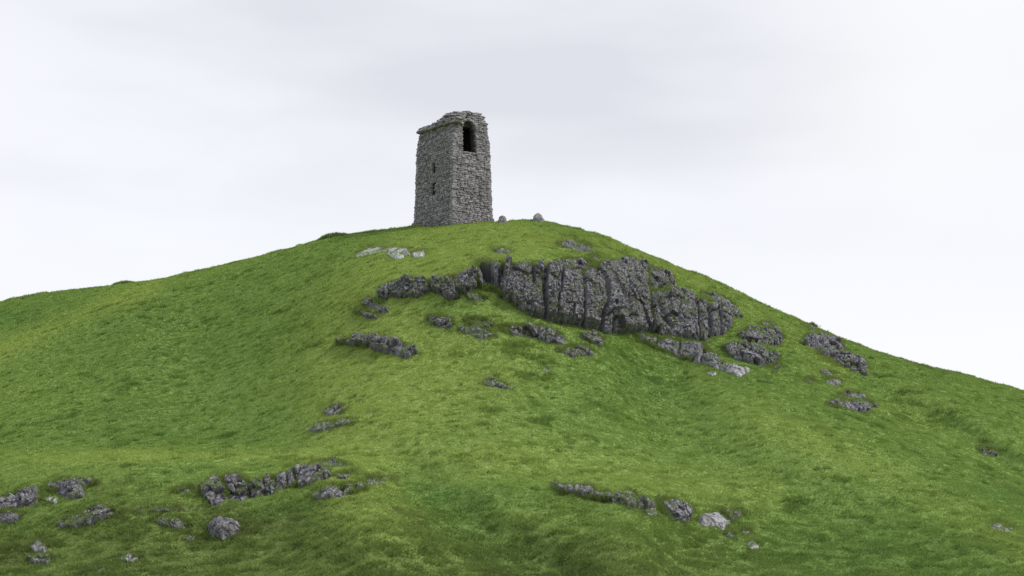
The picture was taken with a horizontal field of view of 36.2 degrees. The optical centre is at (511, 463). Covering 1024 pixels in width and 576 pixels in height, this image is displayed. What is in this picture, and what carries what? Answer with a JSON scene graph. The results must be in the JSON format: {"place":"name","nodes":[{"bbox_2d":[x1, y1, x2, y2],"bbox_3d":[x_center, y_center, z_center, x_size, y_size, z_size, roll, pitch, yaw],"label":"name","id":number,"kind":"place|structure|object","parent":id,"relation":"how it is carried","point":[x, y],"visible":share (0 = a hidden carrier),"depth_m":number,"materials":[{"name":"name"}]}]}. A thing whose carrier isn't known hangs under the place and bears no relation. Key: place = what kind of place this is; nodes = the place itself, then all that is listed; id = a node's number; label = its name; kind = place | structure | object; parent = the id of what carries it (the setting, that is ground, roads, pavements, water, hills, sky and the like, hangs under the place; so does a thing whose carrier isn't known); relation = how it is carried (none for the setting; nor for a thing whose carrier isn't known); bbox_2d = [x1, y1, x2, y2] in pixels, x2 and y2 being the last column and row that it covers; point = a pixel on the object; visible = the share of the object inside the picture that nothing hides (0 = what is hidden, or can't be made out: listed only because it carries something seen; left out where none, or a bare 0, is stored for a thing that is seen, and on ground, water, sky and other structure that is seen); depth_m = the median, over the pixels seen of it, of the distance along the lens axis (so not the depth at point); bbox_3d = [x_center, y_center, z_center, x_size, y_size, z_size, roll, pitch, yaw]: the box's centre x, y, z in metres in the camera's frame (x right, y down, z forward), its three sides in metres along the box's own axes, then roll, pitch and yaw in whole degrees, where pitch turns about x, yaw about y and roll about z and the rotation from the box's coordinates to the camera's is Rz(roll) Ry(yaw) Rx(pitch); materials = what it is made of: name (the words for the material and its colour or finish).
{"place":"outdoors","nodes":[
{"label":"outdoors","id":0,"kind":"place"},
{"bbox_2d":[0,218,1023,575],"bbox_3d":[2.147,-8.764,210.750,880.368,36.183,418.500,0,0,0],"label":"hill","id":1,"kind":"structure","parent":0,"point":[486,273],"depth_m":103.91,"materials":[{"name":"green plant"}]},
{"bbox_2d":[0,511,20,523],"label":"rock outcrop","id":2,"kind":"object","parent":1,"relation":"on","point":[9,516],"visible":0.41,"depth_m":89.40,"materials":[{"name":"stone"}]},
{"bbox_2d":[0,486,41,509],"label":"rock outcrop","id":3,"kind":"object","parent":1,"relation":"on","point":[26,497],"visible":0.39,"depth_m":92.31,"materials":[{"name":"stone"}]},
{"bbox_2d":[30,540,46,552],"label":"stone","id":4,"kind":"object","parent":1,"relation":"on","point":[38,544],"visible":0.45,"depth_m":83.41,"materials":[{"name":"stone"}]},
{"bbox_2d":[27,554,50,564],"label":"stone","id":5,"kind":"object","parent":1,"relation":"on","point":[41,561],"visible":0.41,"depth_m":81.11,"materials":[{"name":"stone"}]},
{"bbox_2d":[45,496,57,503],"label":"stone","id":6,"kind":"object","parent":1,"relation":"on","point":[53,501],"visible":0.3,"depth_m":90.81,"materials":[{"name":"stone"}]},
{"bbox_2d":[48,477,92,498],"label":"rock outcrop","id":7,"kind":"object","parent":1,"relation":"on","point":[68,486],"visible":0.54,"depth_m":91.66,"materials":[{"name":"stone"}]},
{"bbox_2d":[57,505,115,528],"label":"rock outcrop","id":8,"kind":"object","parent":1,"relation":"on","point":[101,513],"visible":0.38,"depth_m":85.82,"materials":[{"name":"stone"}]},
{"bbox_2d":[110,280,134,285],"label":"shrub","id":9,"kind":"object","parent":1,"relation":"on","point":[125,281],"visible":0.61,"depth_m":196.06,"materials":[{"name":"green plant"}]},
{"bbox_2d":[118,553,138,561],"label":"stone","id":10,"kind":"object","parent":1,"relation":"on","point":[131,558],"visible":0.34,"depth_m":79.13,"materials":[{"name":"stone"}]},
{"bbox_2d":[139,507,177,512],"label":"rock outcrop","id":11,"kind":"object","parent":1,"relation":"on","point":[164,510],"visible":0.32,"depth_m":84.91,"materials":[{"name":"stone"}]},
{"bbox_2d":[156,515,189,529],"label":"rock outcrop","id":12,"kind":"object","parent":1,"relation":"on","point":[172,523],"visible":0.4,"depth_m":83.58,"materials":[{"name":"stone"}]},
{"bbox_2d":[200,474,228,506],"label":"rock","id":13,"kind":"object","parent":1,"relation":"on","point":[213,495],"visible":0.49,"depth_m":86.70,"materials":[{"name":"stone"}]},
{"bbox_2d":[207,516,241,539],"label":"boulder","id":14,"kind":"object","parent":1,"relation":"on","point":[225,527],"visible":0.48,"depth_m":81.80,"materials":[{"name":"stone"}]},
{"bbox_2d":[224,466,295,500],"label":"rock cliff","id":15,"kind":"structure","parent":1,"relation":"on","point":[282,478],"depth_m":86.74,"materials":[{"name":"stone"}]},
{"bbox_2d":[294,463,331,487],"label":"rock outcrop","id":16,"kind":"object","parent":1,"relation":"on","point":[304,473],"visible":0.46,"depth_m":85.96,"materials":[{"name":"stone"}]},
{"bbox_2d":[306,419,349,432],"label":"rock outcrop","id":17,"kind":"object","parent":1,"relation":"on","point":[318,429],"visible":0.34,"depth_m":106.92,"materials":[{"name":"stone"}]},
{"bbox_2d":[323,458,340,466],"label":"rock outcrop","id":18,"kind":"object","parent":1,"relation":"on","point":[334,462],"visible":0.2,"depth_m":88.85,"materials":[{"name":"stone"}]},
{"bbox_2d":[317,232,348,240],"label":"shrub","id":19,"kind":"object","parent":1,"relation":"on","point":[326,236],"visible":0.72,"depth_m":178.18,"materials":[{"name":"green plant"}]},
{"bbox_2d":[323,403,345,414],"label":"rock outcrop","id":20,"kind":"object","parent":1,"relation":"on","point":[333,411],"visible":0.35,"depth_m":110.39,"materials":[{"name":"stone"}]},
{"bbox_2d":[313,483,362,499],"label":"rock outcrop","id":21,"kind":"object","parent":1,"relation":"on","point":[330,492],"visible":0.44,"depth_m":82.30,"materials":[{"name":"stone"}]},
{"bbox_2d":[337,474,348,478],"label":"rock outcrop","id":22,"kind":"object","parent":1,"relation":"on","point":[342,476],"visible":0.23,"depth_m":84.51,"materials":[{"name":"stone"}]},
{"bbox_2d":[358,309,376,319],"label":"rock outcrop","id":23,"kind":"object","parent":1,"relation":"on","point":[367,315],"visible":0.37,"depth_m":129.21,"materials":[{"name":"stone"}]},
{"bbox_2d":[356,247,383,256],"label":"flat rock","id":24,"kind":"object","parent":1,"relation":"on","point":[369,249],"visible":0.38,"depth_m":154.88,"materials":[{"name":"stone"}]},
{"bbox_2d":[362,297,388,313],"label":"rock outcrop","id":25,"kind":"object","parent":1,"relation":"on","point":[383,310],"visible":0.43,"depth_m":130.96,"materials":[{"name":"stone"}]},
{"bbox_2d":[335,332,417,359],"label":"rock outcrop","id":26,"kind":"object","parent":1,"relation":"on","point":[395,346],"visible":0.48,"depth_m":119.81,"materials":[{"name":"stone"}]},
{"bbox_2d":[366,477,387,485],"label":"rock outcrop","id":27,"kind":"object","parent":1,"relation":"on","point":[371,483],"visible":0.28,"depth_m":85.66,"materials":[{"name":"stone"}]},
{"bbox_2d":[381,247,409,259],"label":"flat rock","id":28,"kind":"object","parent":1,"relation":"on","point":[399,255],"visible":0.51,"depth_m":146.54,"materials":[{"name":"stone"}]},
{"bbox_2d":[412,250,424,257],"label":"stone","id":29,"kind":"object","parent":1,"relation":"on","point":[417,255],"visible":0.31,"depth_m":142.10,"materials":[{"name":"stone"}]},
{"bbox_2d":[376,265,477,300],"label":"rock cliff","id":30,"kind":"structure","parent":1,"relation":"on","point":[465,277],"depth_m":127.17,"materials":[{"name":"stone"}]},
{"bbox_2d":[427,315,452,329],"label":"rock outcrop","id":31,"kind":"object","parent":1,"relation":"on","point":[442,322],"visible":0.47,"depth_m":121.65,"materials":[{"name":"stone"}]},
{"bbox_2d":[412,111,493,226],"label":"stone tower","id":32,"kind":"structure","parent":1,"relation":"on","point":[453,181],"depth_m":170.24,"materials":[{"name":"grey stone"}]},
{"bbox_2d":[466,292,485,302],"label":"rubble","id":33,"kind":"object","parent":1,"relation":"on","point":[472,297],"visible":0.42,"depth_m":123.88,"materials":[{"name":"stone"}]},
{"bbox_2d":[458,325,498,339],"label":"rock outcrop","id":34,"kind":"object","parent":1,"relation":"on","point":[479,328],"visible":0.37,"depth_m":119.16,"materials":[{"name":"stone"}]},
{"bbox_2d":[471,319,492,327],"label":"rock outcrop","id":35,"kind":"object","parent":1,"relation":"on","point":[487,326],"visible":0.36,"depth_m":120.17,"materials":[{"name":"stone"}]},
{"bbox_2d":[484,376,513,388],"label":"rock outcrop","id":36,"kind":"object","parent":1,"relation":"on","point":[497,384],"visible":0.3,"depth_m":108.93,"materials":[{"name":"stone"}]},
{"bbox_2d":[498,215,506,222],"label":"boulder","id":37,"kind":"object","parent":1,"relation":"on","point":[502,219],"visible":0.54,"depth_m":166.63,"materials":[{"name":"stone"}]},
{"bbox_2d":[495,248,509,254],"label":"rock outcrop","id":38,"kind":"object","parent":1,"relation":"on","point":[502,250],"visible":0.24,"depth_m":135.21,"materials":[{"name":"stone"}]},
{"bbox_2d":[506,322,565,344],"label":"rock outcrop","id":39,"kind":"object","parent":1,"relation":"on","point":[540,334],"visible":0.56,"depth_m":119.84,"materials":[{"name":"stone"}]},
{"bbox_2d":[532,213,544,221],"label":"boulder","id":40,"kind":"object","parent":1,"relation":"on","point":[537,217],"visible":0.45,"depth_m":166.85,"materials":[{"name":"stone"}]},
{"bbox_2d":[478,255,653,334],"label":"rock cliff","id":41,"kind":"structure","parent":1,"relation":"on","point":[576,299],"depth_m":126.68,"materials":[{"name":"stone"}]},
{"bbox_2d":[557,345,593,356],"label":"rock outcrop","id":42,"kind":"object","parent":1,"relation":"on","point":[588,352],"visible":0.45,"depth_m":119.52,"materials":[{"name":"stone"}]},
{"bbox_2d":[562,240,592,251],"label":"rock outcrop","id":43,"kind":"object","parent":1,"relation":"on","point":[583,248],"visible":0.26,"depth_m":142.60,"materials":[{"name":"stone"}]},
{"bbox_2d":[562,258,594,273],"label":"rock ledge","id":44,"kind":"object","parent":1,"relation":"on","point":[581,262],"visible":0.27,"depth_m":132.56,"materials":[{"name":"stone"}]},
{"bbox_2d":[580,330,603,346],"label":"rock outcrop","id":45,"kind":"object","parent":1,"relation":"on","point":[590,337],"visible":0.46,"depth_m":122.92,"materials":[{"name":"stone"}]},
{"bbox_2d":[552,481,655,509],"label":"rock ledge","id":46,"kind":"object","parent":1,"relation":"on","point":[647,504],"visible":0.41,"depth_m":81.05,"materials":[{"name":"stone"}]},
{"bbox_2d":[649,265,674,288],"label":"rock ledge","id":47,"kind":"object","parent":1,"relation":"on","point":[657,276],"visible":0.39,"depth_m":149.38,"materials":[{"name":"stone"}]},
{"bbox_2d":[658,499,692,522],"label":"rock outcrop","id":48,"kind":"object","parent":1,"relation":"on","point":[682,511],"visible":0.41,"depth_m":83.41,"materials":[{"name":"stone"}]},
{"bbox_2d":[651,284,733,341],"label":"rock cliff","id":49,"kind":"structure","parent":1,"relation":"on","point":[692,322],"depth_m":140.12,"materials":[{"name":"stone"}]},
{"bbox_2d":[638,333,749,376],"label":"scree ridge","id":50,"kind":"structure","parent":1,"relation":"on","point":[690,347],"depth_m":131.58,"materials":[{"name":"stone"}]},
{"bbox_2d":[698,512,729,529],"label":"boulder","id":51,"kind":"object","parent":1,"relation":"on","point":[712,519],"visible":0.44,"depth_m":84.02,"materials":[{"name":"stone"}]},
{"bbox_2d":[701,291,742,317],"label":"rock outcrop","id":52,"kind":"object","parent":1,"relation":"on","point":[727,304],"visible":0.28,"depth_m":148.50,"materials":[{"name":"stone"}]},
{"bbox_2d":[723,509,742,519],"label":"rock outcrop","id":53,"kind":"object","parent":1,"relation":"on","point":[730,516],"visible":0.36,"depth_m":86.25,"materials":[{"name":"stone"}]},
{"bbox_2d":[724,339,779,367],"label":"rock outcrop","id":54,"kind":"object","parent":1,"relation":"on","point":[756,357],"visible":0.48,"depth_m":130.18,"materials":[{"name":"stone"}]},
{"bbox_2d":[747,541,758,549],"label":"stone","id":55,"kind":"object","parent":1,"relation":"on","point":[755,546],"visible":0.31,"depth_m":81.42,"materials":[{"name":"stone"}]},
{"bbox_2d":[738,325,782,346],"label":"rock outcrop","id":56,"kind":"object","parent":1,"relation":"on","point":[751,336],"visible":0.47,"depth_m":138.77,"materials":[{"name":"stone"}]},
{"bbox_2d":[800,332,844,349],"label":"rock outcrop","id":57,"kind":"object","parent":1,"relation":"on","point":[820,340],"visible":0.35,"depth_m":146.19,"materials":[{"name":"stone"}]},
{"bbox_2d":[821,369,831,374],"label":"rock ledge","id":58,"kind":"object","parent":1,"relation":"on","point":[826,371],"visible":0.27,"depth_m":133.75,"materials":[{"name":"stone"}]},
{"bbox_2d":[827,379,840,384],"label":"rock ledge","id":59,"kind":"object","parent":1,"relation":"on","point":[834,382],"visible":0.29,"depth_m":131.13,"materials":[{"name":"stone"}]},
{"bbox_2d":[821,347,867,375],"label":"rock outcrop","id":60,"kind":"object","parent":1,"relation":"on","point":[840,356],"visible":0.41,"depth_m":139.83,"materials":[{"name":"stone"}]},
{"bbox_2d":[840,390,865,398],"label":"rock ledge","id":61,"kind":"object","parent":1,"relation":"on","point":[850,394],"visible":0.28,"depth_m":126.58,"materials":[{"name":"stone"}]},
{"bbox_2d":[829,398,877,412],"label":"rock ledge","id":62,"kind":"object","parent":1,"relation":"on","point":[858,406],"visible":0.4,"depth_m":120.71,"materials":[{"name":"stone"}]},
{"bbox_2d":[979,448,997,455],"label":"rock","id":63,"kind":"object","parent":1,"relation":"on","point":[990,452],"visible":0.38,"depth_m":116.39,"materials":[{"name":"stone"}]},
{"bbox_2d":[991,524,1011,531],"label":"rock","id":64,"kind":"object","parent":1,"relation":"on","point":[995,527],"visible":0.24,"depth_m":84.58,"materials":[{"name":"stone"}]},
{"bbox_2d":[0,0,1023,389],"label":"sky","id":65,"kind":"structure","parent":0,"point":[854,169],"materials":[{"name":"white"}]}
]}

